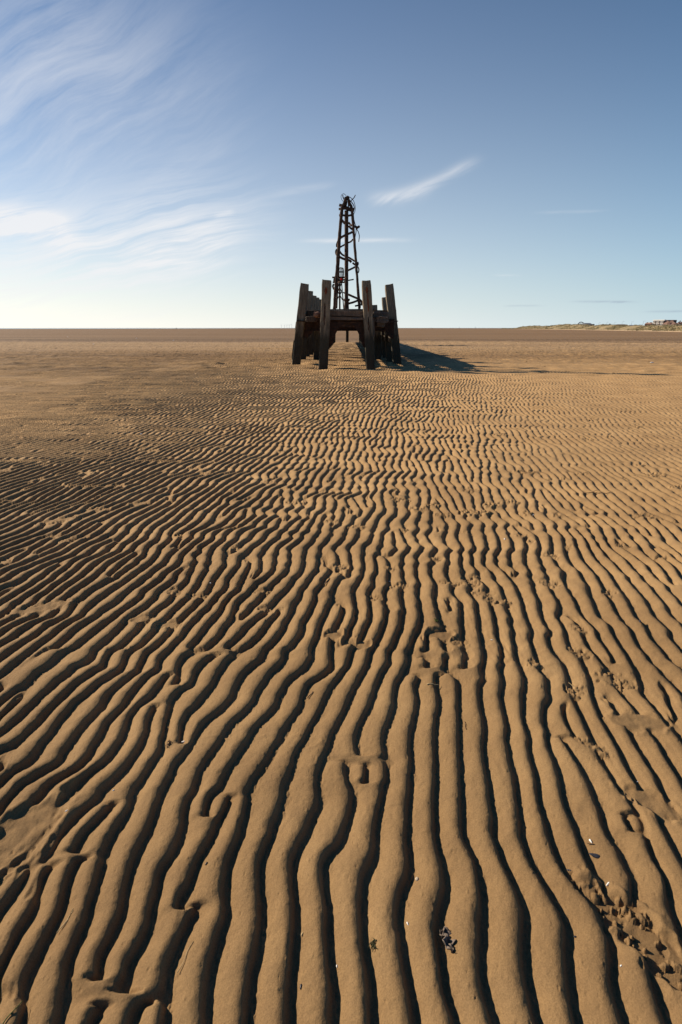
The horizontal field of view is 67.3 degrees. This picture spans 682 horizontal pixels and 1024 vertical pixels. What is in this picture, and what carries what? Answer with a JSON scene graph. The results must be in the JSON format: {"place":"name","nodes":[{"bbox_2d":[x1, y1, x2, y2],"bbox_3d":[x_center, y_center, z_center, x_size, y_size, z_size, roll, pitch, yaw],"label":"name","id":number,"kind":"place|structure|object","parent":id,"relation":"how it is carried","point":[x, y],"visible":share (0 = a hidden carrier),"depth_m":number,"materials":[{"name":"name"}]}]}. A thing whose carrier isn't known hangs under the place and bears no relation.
{"place":"outdoors","nodes":[
{"label":"outdoors","id":0,"kind":"place"},
{"bbox_2d":[0,328,206,328],"bbox_3d":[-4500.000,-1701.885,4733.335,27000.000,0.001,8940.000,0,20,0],"label":"sea","id":1,"kind":"structure","parent":0,"point":[103,328],"depth_m":1001.90,"materials":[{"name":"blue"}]},
{"bbox_2d":[0,328,681,1023],"bbox_3d":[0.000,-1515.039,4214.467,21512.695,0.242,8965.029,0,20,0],"label":"sand","id":2,"kind":"structure","parent":0,"point":[486,790],"depth_m":2.31,"materials":[{"name":"brown sand"}]},
{"bbox_2d":[2,1001,21,1023],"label":"straw","id":3,"kind":"object","parent":2,"relation":"on","point":[11,1013],"visible":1,"depth_m":1.17,"materials":[{"name":"plant"}]},
{"bbox_2d":[292,279,401,369],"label":"jetty","id":4,"kind":"object","parent":2,"relation":"on","point":[320,323],"visible":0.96,"depth_m":21.07,"materials":[{"name":"wood"}]},
{"bbox_2d":[332,267,353,308],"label":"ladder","id":5,"kind":"object","parent":4,"relation":"on","point":[341,272],"visible":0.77,"depth_m":47.46,"materials":[{"name":"metal"}]},
{"bbox_2d":[332,195,361,308],"bbox_3d":[0.259,-10.065,19.964,1.229,4.126,1.491,0,20,0],"label":"navigation beacon","id":6,"kind":"object","parent":4,"relation":"on","point":[352,227],"visible":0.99,"depth_m":19.71,"materials":[{"name":"metal"}]},
{"bbox_2d":[368,938,377,949],"bbox_3d":[0.083,1.112,1.316,0.030,0.014,0.030,0,20,0],"label":"seaweed","id":7,"kind":"object","parent":2,"relation":"on","point":[373,944],"visible":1,"depth_m":1.32,"materials":[{"name":"green plant"}]},
{"bbox_2d":[442,926,456,951],"bbox_3d":[0.277,1.103,1.322,0.041,0.019,0.059,11,12,-11],"label":"seaweed","id":8,"kind":"object","parent":2,"relation":"on","point":[446,939],"visible":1,"depth_m":1.32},
{"bbox_2d":[589,853,599,858],"bbox_3d":[0.767,1.036,1.546,0.034,0.005,0.015,7,21,19],"label":"shell","id":9,"kind":"object","parent":2,"relation":"on","point":[595,855],"visible":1,"depth_m":1.54},
{"bbox_2d":[0,0,681,327],"label":"sky","id":10,"kind":"structure","parent":0,"point":[164,163],"materials":[{"name":"blue"}]},
{"bbox_2d":[502,324,681,331],"bbox_3d":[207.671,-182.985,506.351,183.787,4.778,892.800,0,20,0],"label":"dunes","id":11,"kind":"structure","parent":0,"point":[625,328],"depth_m":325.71,"materials":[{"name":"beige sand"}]},
{"bbox_2d":[647,320,676,325],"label":"apartment building","id":12,"kind":"structure","parent":11,"relation":"on","point":[657,322],"depth_m":599.11,"materials":[{"name":"brick"}]},
{"bbox_2d":[662,321,674,324],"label":"house","id":13,"kind":"structure","parent":11,"relation":"on","point":[668,322],"depth_m":565.26,"materials":[{"name":"red brick"}]}
]}

